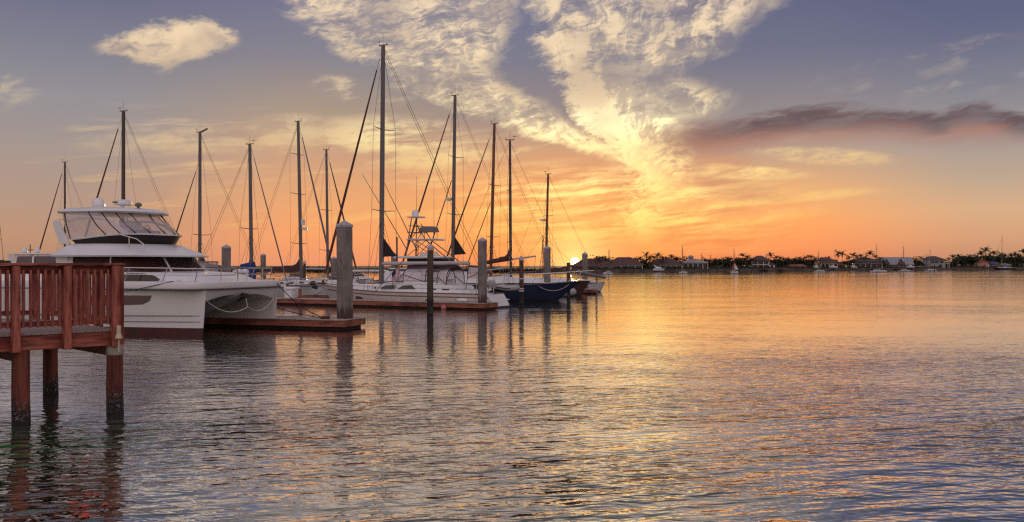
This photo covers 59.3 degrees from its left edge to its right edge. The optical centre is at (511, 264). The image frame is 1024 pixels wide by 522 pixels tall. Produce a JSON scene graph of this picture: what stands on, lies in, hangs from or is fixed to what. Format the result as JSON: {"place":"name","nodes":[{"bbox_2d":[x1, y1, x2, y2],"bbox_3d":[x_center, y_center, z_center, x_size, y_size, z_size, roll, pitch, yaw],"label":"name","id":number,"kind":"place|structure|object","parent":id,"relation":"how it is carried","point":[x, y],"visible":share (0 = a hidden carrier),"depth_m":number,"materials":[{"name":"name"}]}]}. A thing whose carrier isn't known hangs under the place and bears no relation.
{"place":"outdoors","nodes":[
{"label":"outdoors","id":0,"kind":"place"},
{"bbox_2d":[0,269,1023,521],"bbox_3d":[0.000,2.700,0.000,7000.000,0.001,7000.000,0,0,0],"label":"water","id":1,"kind":"structure","parent":0,"point":[774,397],"depth_m":16.48,"materials":[{"name":"grey liquid"}]},
{"bbox_2d":[0,229,10,262],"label":"sailboat","id":2,"kind":"object","parent":1,"relation":"on","point":[4,261],"visible":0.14,"depth_m":61.28,"materials":[{"name":"grey fabric"}]},
{"bbox_2d":[8,244,51,262],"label":"motor yacht","id":3,"kind":"object","parent":1,"relation":"on","point":[24,250],"visible":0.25,"depth_m":94.94,"materials":[{"name":"white plastic"}]},
{"bbox_2d":[0,263,125,425],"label":"boardwalk","id":4,"kind":"structure","parent":1,"relation":"in","point":[66,293],"depth_m":15.78,"materials":[{"name":"wood"}]},
{"bbox_2d":[37,160,94,255],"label":"sailboat","id":5,"kind":"object","parent":1,"relation":"on","point":[64,178],"visible":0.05,"depth_m":99.93,"materials":[{"name":"grey metal"}]},
{"bbox_2d":[84,101,181,245],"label":"sailboat","id":6,"kind":"object","parent":1,"relation":"on","point":[123,172],"visible":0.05,"depth_m":69.90,"materials":[{"name":"grey metal"}]},
{"bbox_2d":[2,198,280,335],"bbox_3d":[-16.291,0.100,38.228,11.832,6.000,6.230,0,0,18],"label":"power catamaran","id":7,"kind":"object","parent":1,"relation":"on","point":[190,297],"visible":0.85,"depth_m":36.14,"materials":[{"name":"white plastic"}]},
{"bbox_2d":[16,256,208,271],"bbox_3d":[-16.663,-0.040,38.348,7.050,0.640,4.720,0,0,18],"label":"saloon window","id":8,"kind":"structure","parent":7,"relation":"in","point":[174,262],"depth_m":36.30,"materials":[{"name":"brown glass"}]},
{"bbox_2d":[91,295,150,304],"bbox_3d":[-15.087,1.385,34.760,2.660,0.430,0.064,0,0,13],"label":"hull window","id":9,"kind":"structure","parent":7,"relation":"in","point":[128,299],"depth_m":34.60,"materials":[{"name":"brown glass"}]},
{"bbox_2d":[91,281,172,298],"bbox_3d":[-15.081,1.050,34.363,4.740,0.924,0.028,0,0,11],"label":"mooring line","id":10,"kind":"object","parent":7,"relation":"attached to","point":[148,286],"visible":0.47,"depth_m":34.10,"materials":[{"name":"fabric"}]},
{"bbox_2d":[124,273,159,280],"bbox_3d":[-14.570,0.478,35.057,2.050,0.315,0.035,0,0,18],"label":"side window","id":11,"kind":"structure","parent":7,"relation":"in","point":[129,277],"depth_m":35.00,"materials":[{"name":"black glass"}]},
{"bbox_2d":[273,278,320,316],"bbox_3d":[-9.114,1.412,38.455,2.392,1.685,0.036,0,0,12],"label":"mooring line","id":12,"kind":"object","parent":7,"relation":"attached to","point":[295,301],"visible":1,"depth_m":38.47,"materials":[{"name":"fabric"}]},
{"bbox_2d":[276,307,319,317],"bbox_3d":[-9.834,1.870,39.082,3.849,0.770,0.036,0,0,26],"label":"mooring line","id":13,"kind":"object","parent":7,"relation":"attached to","point":[298,313],"visible":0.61,"depth_m":38.78,"materials":[{"name":"fabric"}]},
{"bbox_2d":[176,128,264,278],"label":"sailboat","id":14,"kind":"object","parent":1,"relation":"on","point":[199,166],"visible":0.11,"depth_m":74.88,"materials":[{"name":"grey metal"}]},
{"bbox_2d":[221,244,230,271],"bbox_3d":[-19.693,1.394,61.994,0.498,5.612,0.498,0,0,-45],"label":"concrete pile","id":15,"kind":"object","parent":1,"relation":"in","point":[226,255],"visible":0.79,"depth_m":61.80,"materials":[{"name":"grey concrete"}]},
{"bbox_2d":[200,140,311,296],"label":"sailboat","id":16,"kind":"object","parent":1,"relation":"on","point":[305,289],"visible":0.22,"depth_m":70.89,"materials":[{"name":"white plastic"}]},
{"bbox_2d":[260,254,265,278],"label":"concrete pile","id":17,"kind":"object","parent":1,"relation":"in","point":[263,260],"visible":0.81,"depth_m":103.80,"materials":[{"name":"grey concrete"}]},
{"bbox_2d":[204,316,365,329],"bbox_3d":[-13.354,2.632,40.407,14.085,0.876,2.022,0,0,18],"label":"floating dock","id":18,"kind":"object","parent":1,"relation":"on","point":[305,322],"visible":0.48,"depth_m":38.43,"materials":[{"name":"wood"}]},
{"bbox_2d":[281,273,306,279],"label":"day boat","id":19,"kind":"object","parent":1,"relation":"on","point":[293,274],"visible":0.07,"depth_m":95.34,"materials":[{"name":"white plastic"}]},
{"bbox_2d":[255,121,336,286],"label":"sailboat","id":20,"kind":"object","parent":1,"relation":"on","point":[297,267],"visible":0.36,"depth_m":79.93,"materials":[{"name":"white plastic"}]},
{"bbox_2d":[303,261,305,279],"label":"wooden pile","id":21,"kind":"object","parent":1,"relation":"in","point":[304,270],"visible":0.49,"depth_m":87.91,"materials":[{"name":"wood"}]},
{"bbox_2d":[302,294,328,297],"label":"floating dock","id":22,"kind":"object","parent":1,"relation":"on","point":[316,296],"visible":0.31,"depth_m":69.12,"materials":[{"name":"wood"}]},
{"bbox_2d":[274,149,366,282],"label":"sailboat","id":23,"kind":"object","parent":1,"relation":"on","point":[326,157],"visible":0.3,"depth_m":91.92,"materials":[{"name":"grey metal"}]},
{"bbox_2d":[308,276,358,293],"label":"day boat","id":24,"kind":"object","parent":1,"relation":"on","point":[318,290],"visible":0.15,"depth_m":75.43,"materials":[{"name":"white plastic"}]},
{"bbox_2d":[331,257,336,275],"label":"concrete pile","id":25,"kind":"object","parent":1,"relation":"in","point":[334,261],"visible":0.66,"depth_m":91.80,"materials":[{"name":"grey concrete"}]},
{"bbox_2d":[336,220,352,318],"bbox_3d":[-7.189,1.143,38.682,0.530,6.114,0.535,0,1,33],"label":"concrete pile","id":26,"kind":"object","parent":1,"relation":"in","point":[344,243],"visible":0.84,"depth_m":38.49,"materials":[{"name":"grey concrete"}]},
{"bbox_2d":[353,273,378,282],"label":"day boat","id":27,"kind":"object","parent":1,"relation":"on","point":[359,275],"visible":0.05,"depth_m":97.26,"materials":[{"name":"white plastic"}]},
{"bbox_2d":[353,270,386,283],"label":"bimini boat","id":28,"kind":"object","parent":1,"relation":"on","point":[368,280],"visible":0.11,"depth_m":79.02,"materials":[{"name":"white plastic"}]},
{"bbox_2d":[277,297,498,309],"bbox_3d":[-10.047,2.632,59.270,20.085,0.876,1.852,0,0,29],"label":"floating dock","id":29,"kind":"object","parent":1,"relation":"on","point":[394,303],"visible":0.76,"depth_m":56.97,"materials":[{"name":"wood"}]},
{"bbox_2d":[284,287,295,297],"bbox_3d":[-15.293,1.905,62.064,0.720,0.750,0.580,0,0,29],"label":"dock box","id":30,"kind":"object","parent":29,"relation":"on","point":[290,292],"visible":0.98,"depth_m":61.86,"materials":[{"name":"white plastic"}]},
{"bbox_2d":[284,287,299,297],"bbox_3d":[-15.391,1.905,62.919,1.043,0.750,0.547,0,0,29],"label":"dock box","id":31,"kind":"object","parent":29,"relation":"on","point":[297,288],"visible":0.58,"depth_m":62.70,"materials":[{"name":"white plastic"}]},
{"bbox_2d":[298,289,301,297],"bbox_3d":[-14.603,1.958,61.968,0.204,0.645,0.204,0,0,29],"label":"power pedestal","id":32,"kind":"object","parent":29,"relation":"on","point":[299,293],"visible":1,"depth_m":61.90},
{"bbox_2d":[456,298,467,301],"bbox_3d":[-3.038,2.140,54.551,0.861,0.260,0.254,0,0,29],"label":"fender","id":33,"kind":"object","parent":29,"relation":"on","point":[461,300],"visible":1,"depth_m":54.45,"materials":[{"name":"white plastic"}]},
{"bbox_2d":[391,252,395,267],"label":"concrete pile","id":34,"kind":"object","parent":1,"relation":"in","point":[393,266],"visible":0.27,"depth_m":83.74,"materials":[{"name":"grey concrete"}]},
{"bbox_2d":[308,41,509,307],"bbox_3d":[-7.376,-6.346,60.381,16.081,18.692,3.984,0,0,29],"label":"sailboat","id":35,"kind":"object","parent":1,"relation":"on","point":[409,289],"visible":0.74,"depth_m":59.58,"materials":[{"name":"white plastic"}]},
{"bbox_2d":[380,285,393,288],"bbox_3d":[-8.240,1.440,59.567,1.302,0.280,0.083,0,0,31],"label":"deckhouse window","id":36,"kind":"structure","parent":35,"relation":"in","point":[392,286],"depth_m":59.51,"materials":[{"name":"black glass"}]},
{"bbox_2d":[375,260,403,291],"bbox_3d":[-8.037,0.710,59.005,1.928,2.106,0.100,0,0,6],"label":"flag","id":37,"kind":"object","parent":35,"relation":"attached to","point":[395,273],"visible":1,"depth_m":58.97,"materials":[{"name":"fabric"}]},
{"bbox_2d":[398,285,414,288],"bbox_3d":[-6.885,1.440,58.796,1.480,0.280,0.072,0,0,28],"label":"deckhouse window","id":38,"kind":"structure","parent":35,"relation":"in","point":[404,286],"depth_m":58.76,"materials":[{"name":"black glass"}]},
{"bbox_2d":[487,281,519,291],"bbox_3d":[-0.709,1.491,60.493,2.497,0.667,1.692,9,1,4],"label":"inflatable dinghy","id":39,"kind":"object","parent":35,"relation":"hanging from","point":[503,288],"visible":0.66,"depth_m":59.77,"materials":[{"name":"grey rubber"}]},
{"bbox_2d":[427,244,433,314],"bbox_3d":[-4.422,1.534,48.612,0.378,5.336,0.370,0,-1,0],"label":"wooden pile","id":40,"kind":"object","parent":1,"relation":"in","point":[430,252],"visible":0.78,"depth_m":48.47,"materials":[{"name":"wood"}]},
{"bbox_2d":[363,176,513,283],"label":"sportfishing boat","id":41,"kind":"object","parent":1,"relation":"on","point":[422,256],"visible":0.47,"depth_m":74.27,"materials":[{"name":"white plastic"}]},
{"bbox_2d":[400,92,532,283],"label":"sailboat","id":42,"kind":"object","parent":1,"relation":"on","point":[456,248],"visible":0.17,"depth_m":75.83,"materials":[{"name":"grey metal"}]},
{"bbox_2d":[478,237,486,302],"bbox_3d":[-1.792,1.266,54.585,0.456,5.868,0.456,0,1,20],"label":"concrete pile","id":43,"kind":"object","parent":1,"relation":"in","point":[482,269],"visible":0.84,"depth_m":54.39,"materials":[{"name":"grey concrete"}]},
{"bbox_2d":[447,116,566,277],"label":"sailboat","id":44,"kind":"object","parent":1,"relation":"on","point":[491,250],"visible":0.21,"depth_m":83.80,"materials":[{"name":"grey metal"}]},
{"bbox_2d":[447,136,593,300],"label":"sailboat","id":45,"kind":"object","parent":1,"relation":"on","point":[536,289],"visible":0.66,"depth_m":67.71,"materials":[{"name":"blue paint"}]},
{"bbox_2d":[519,255,523,303],"bbox_3d":[0.652,1.773,62.285,0.371,4.860,0.371,0,1,0],"label":"wooden pile","id":46,"kind":"object","parent":1,"relation":"in","point":[521,279],"visible":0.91,"depth_m":62.14,"materials":[{"name":"wood"}]},
{"bbox_2d":[544,246,550,282],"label":"concrete pile","id":47,"kind":"object","parent":1,"relation":"in","point":[547,259],"visible":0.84,"depth_m":75.77,"materials":[{"name":"grey concrete"}]},
{"bbox_2d":[508,171,604,291],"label":"sailboat","id":48,"kind":"object","parent":1,"relation":"on","point":[598,285],"visible":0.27,"depth_m":91.71,"materials":[{"name":"grey metal"}]},
{"bbox_2d":[514,235,605,295],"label":"sailboat","id":49,"kind":"object","parent":1,"relation":"on","point":[581,286],"visible":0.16,"depth_m":79.03,"materials":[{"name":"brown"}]},
{"bbox_2d":[567,263,570,298],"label":"wooden pile","id":50,"kind":"object","parent":1,"relation":"in","point":[568,279],"visible":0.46,"depth_m":72.37,"materials":[{"name":"brown wood"}]},
{"bbox_2d":[582,252,587,288],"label":"concrete pile","id":51,"kind":"object","parent":1,"relation":"in","point":[584,262],"visible":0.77,"depth_m":85.99,"materials":[{"name":"grey concrete"}]},
{"bbox_2d":[582,288,597,293],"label":"floating dock","id":52,"kind":"object","parent":1,"relation":"on","point":[591,291],"visible":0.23,"depth_m":84.53,"materials":[{"name":"wood"}]},
{"bbox_2d":[596,256,597,281],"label":"wooden pile","id":53,"kind":"object","parent":1,"relation":"in","point":[596,265],"visible":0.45,"depth_m":91.93,"materials":[{"name":"wood"}]},
{"bbox_2d":[603,249,612,273],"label":"sailboat","id":54,"kind":"object","parent":1,"relation":"on","point":[608,271],"visible":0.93,"depth_m":261.80,"materials":[{"name":"grey fabric"}]},
{"bbox_2d":[653,265,664,270],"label":"motor yacht","id":55,"kind":"object","parent":1,"relation":"on","point":[658,269],"visible":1,"depth_m":343.61,"materials":[{"name":"white plastic"}]},
{"bbox_2d":[679,244,686,272],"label":"sailboat","id":56,"kind":"object","parent":1,"relation":"on","point":[682,252],"visible":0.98,"depth_m":287.90,"materials":[{"name":"grey fabric"}]},
{"bbox_2d":[730,252,737,272],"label":"sailboat","id":57,"kind":"object","parent":1,"relation":"on","point":[735,268],"visible":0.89,"depth_m":286.91,"materials":[{"name":"grey fabric"}]},
{"bbox_2d":[535,267,1023,272],"bbox_3d":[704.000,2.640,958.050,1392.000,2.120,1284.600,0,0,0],"label":"seawall","id":58,"kind":"object","parent":1,"relation":"in","point":[686,270],"visible":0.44,"depth_m":396.58,"materials":[{"name":"concrete"}]},
{"bbox_2d":[814,250,824,271],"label":"sailboat","id":59,"kind":"object","parent":1,"relation":"on","point":[818,270],"visible":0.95,"depth_m":349.90,"materials":[{"name":"grey fabric"}]},
{"bbox_2d":[869,243,886,271],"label":"sailboat","id":60,"kind":"object","parent":1,"relation":"on","point":[876,270],"visible":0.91,"depth_m":334.86,"materials":[{"name":"grey fabric"}]},
{"bbox_2d":[899,245,910,271],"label":"sailboat","id":61,"kind":"object","parent":1,"relation":"on","point":[903,270],"visible":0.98,"depth_m":371.90,"materials":[{"name":"grey fabric"}]},
{"bbox_2d":[925,251,936,270],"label":"sailboat","id":62,"kind":"object","parent":1,"relation":"on","point":[930,269],"visible":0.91,"depth_m":424.76,"materials":[{"name":"grey fabric"}]},
{"bbox_2d":[993,236,1014,268],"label":"sailboat","id":63,"kind":"object","parent":1,"relation":"on","point":[1001,267],"visible":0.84,"depth_m":559.13,"materials":[{"name":"white paint"}]},
{"bbox_3d":[-21.288,2.400,63.932,4.580,2.600,2.980,0,0,20],"label":"boat lift","id":64,"kind":"object","parent":1,"relation":"in","visible":0},
{"bbox_2d":[199,261,248,275],"bbox_3d":[-21.418,0.890,63.982,5.767,2.320,2.286,0,0,20],"label":"outboard boat","id":65,"kind":"object","parent":64,"relation":"on","point":[233,271],"visible":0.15,"depth_m":63.35,"materials":[{"name":"white plastic"}]},
{"bbox_2d":[0,0,1023,265],"label":"sky","id":66,"kind":"structure","parent":0,"point":[791,129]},
{"bbox_2d":[563,288,575,296],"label":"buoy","id":67,"kind":"object","parent":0,"point":[572,291],"visible":0.16,"depth_m":76.06,"materials":[{"name":"white plastic"}]},
{"bbox_2d":[231,266,959,270],"bbox_3d":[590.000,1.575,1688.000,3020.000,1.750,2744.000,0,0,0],"label":"land","id":68,"kind":"structure","parent":0,"point":[387,267],"depth_m":529.20,"materials":[{"name":"green plant"}]},
{"bbox_2d":[237,266,570,272],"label":"mangrove bank","id":69,"kind":"structure","parent":68,"relation":"on","point":[498,270],"depth_m":339.15,"materials":[{"name":"green plant"}]},
{"bbox_2d":[571,259,616,268],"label":"house","id":70,"kind":"structure","parent":68,"relation":"on","point":[603,263],"depth_m":332.14,"materials":[{"name":"brown paint"}]},
{"bbox_2d":[610,257,644,268],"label":"house","id":71,"kind":"structure","parent":68,"relation":"on","point":[623,262],"depth_m":344.28,"materials":[{"name":"brown paint"}]},
{"bbox_2d":[648,259,683,267],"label":"house","id":72,"kind":"structure","parent":68,"relation":"on","point":[668,263],"depth_m":364.07,"materials":[{"name":"brown paint"}]},
{"bbox_2d":[683,255,708,268],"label":"house","id":73,"kind":"structure","parent":68,"relation":"on","point":[691,262],"depth_m":376.69,"materials":[{"name":"beige paint"}]},
{"bbox_2d":[707,259,718,267],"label":"leafy tree","id":74,"kind":"object","parent":68,"relation":"on","point":[714,262],"visible":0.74,"depth_m":393.52,"materials":[{"name":"green plant"}]},
{"bbox_2d":[719,259,729,266],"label":"leafy tree","id":75,"kind":"object","parent":68,"relation":"on","point":[725,262],"visible":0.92,"depth_m":399.57,"materials":[{"name":"green plant"}]},
{"bbox_2d":[735,259,743,265],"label":"leafy tree","id":76,"kind":"object","parent":68,"relation":"on","point":[740,262],"visible":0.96,"depth_m":408.32,"materials":[{"name":"green plant"}]},
{"bbox_2d":[744,255,775,268],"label":"house","id":77,"kind":"structure","parent":68,"relation":"on","point":[761,261],"depth_m":417.45,"materials":[{"name":"white paint"}]},
{"bbox_2d":[781,264,806,267],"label":"house","id":78,"kind":"structure","parent":68,"relation":"on","point":[797,265],"depth_m":435.89,"materials":[{"name":"brown paint"}]},
{"bbox_2d":[791,259,803,263],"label":"leafy tree","id":79,"kind":"object","parent":68,"relation":"on","point":[797,261],"visible":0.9,"depth_m":443.19,"materials":[{"name":"green plant"}]},
{"bbox_2d":[589,255,1023,268],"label":"shrubbery","id":80,"kind":"object","parent":68,"relation":"on","point":[811,265],"visible":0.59,"depth_m":416.24,"materials":[{"name":"green plant"}]},
{"bbox_2d":[813,257,837,267],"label":"house","id":81,"kind":"structure","parent":68,"relation":"on","point":[825,261],"depth_m":451.05,"materials":[{"name":"beige paint"}]},
{"bbox_2d":[847,258,882,267],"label":"house","id":82,"kind":"structure","parent":68,"relation":"on","point":[866,262],"depth_m":475.53,"materials":[{"name":"beige paint"}]},
{"bbox_2d":[879,257,913,268],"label":"house","id":83,"kind":"structure","parent":68,"relation":"on","point":[893,261],"depth_m":496.25,"materials":[{"name":"grey paint"}]},
{"bbox_2d":[920,256,949,267],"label":"house","id":84,"kind":"structure","parent":68,"relation":"on","point":[938,261],"depth_m":526.50,"materials":[{"name":"grey paint"}]},
{"bbox_2d":[950,257,971,266],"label":"leafy tree","id":85,"kind":"object","parent":68,"relation":"on","point":[964,260],"visible":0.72,"depth_m":561.97,"materials":[{"name":"green plant"}]},
{"bbox_2d":[958,256,979,263],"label":"leafy tree","id":86,"kind":"object","parent":68,"relation":"on","point":[974,259],"visible":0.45,"depth_m":566.98,"materials":[{"name":"green plant"}]},
{"bbox_2d":[973,260,989,267],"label":"house","id":87,"kind":"structure","parent":68,"relation":"on","point":[984,263],"depth_m":571.60,"materials":[{"name":"pink paint"}]},
{"bbox_2d":[980,246,990,260],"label":"palm tree","id":88,"kind":"object","parent":68,"relation":"on","point":[985,249],"visible":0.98,"depth_m":579.25,"materials":[{"name":"green plant"}]},
{"bbox_2d":[982,254,996,261],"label":"leafy tree","id":89,"kind":"object","parent":68,"relation":"on","point":[991,258],"visible":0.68,"depth_m":590.66,"materials":[{"name":"green plant"}]},
{"bbox_2d":[988,261,997,266],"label":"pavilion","id":90,"kind":"structure","parent":68,"relation":"on","point":[992,263],"depth_m":586.42,"materials":[{"name":"blue paint"}]},
{"bbox_2d":[995,255,1005,262],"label":"leafy tree","id":91,"kind":"object","parent":68,"relation":"on","point":[998,259],"visible":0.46,"depth_m":595.68,"materials":[{"name":"green plant"}]},
{"bbox_2d":[997,263,1010,266],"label":"house","id":92,"kind":"structure","parent":68,"relation":"on","point":[1005,264],"depth_m":599.55,"materials":[{"name":"white paint"}]},
{"bbox_2d":[1006,256,1014,264],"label":"leafy tree","id":93,"kind":"object","parent":68,"relation":"on","point":[1010,260],"visible":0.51,"depth_m":612.14,"materials":[{"name":"green plant"}]},
{"bbox_2d":[1012,256,1021,266],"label":"leafy tree","id":94,"kind":"object","parent":68,"relation":"on","point":[1018,260],"visible":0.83,"depth_m":616.41,"materials":[{"name":"green plant"}]}
]}

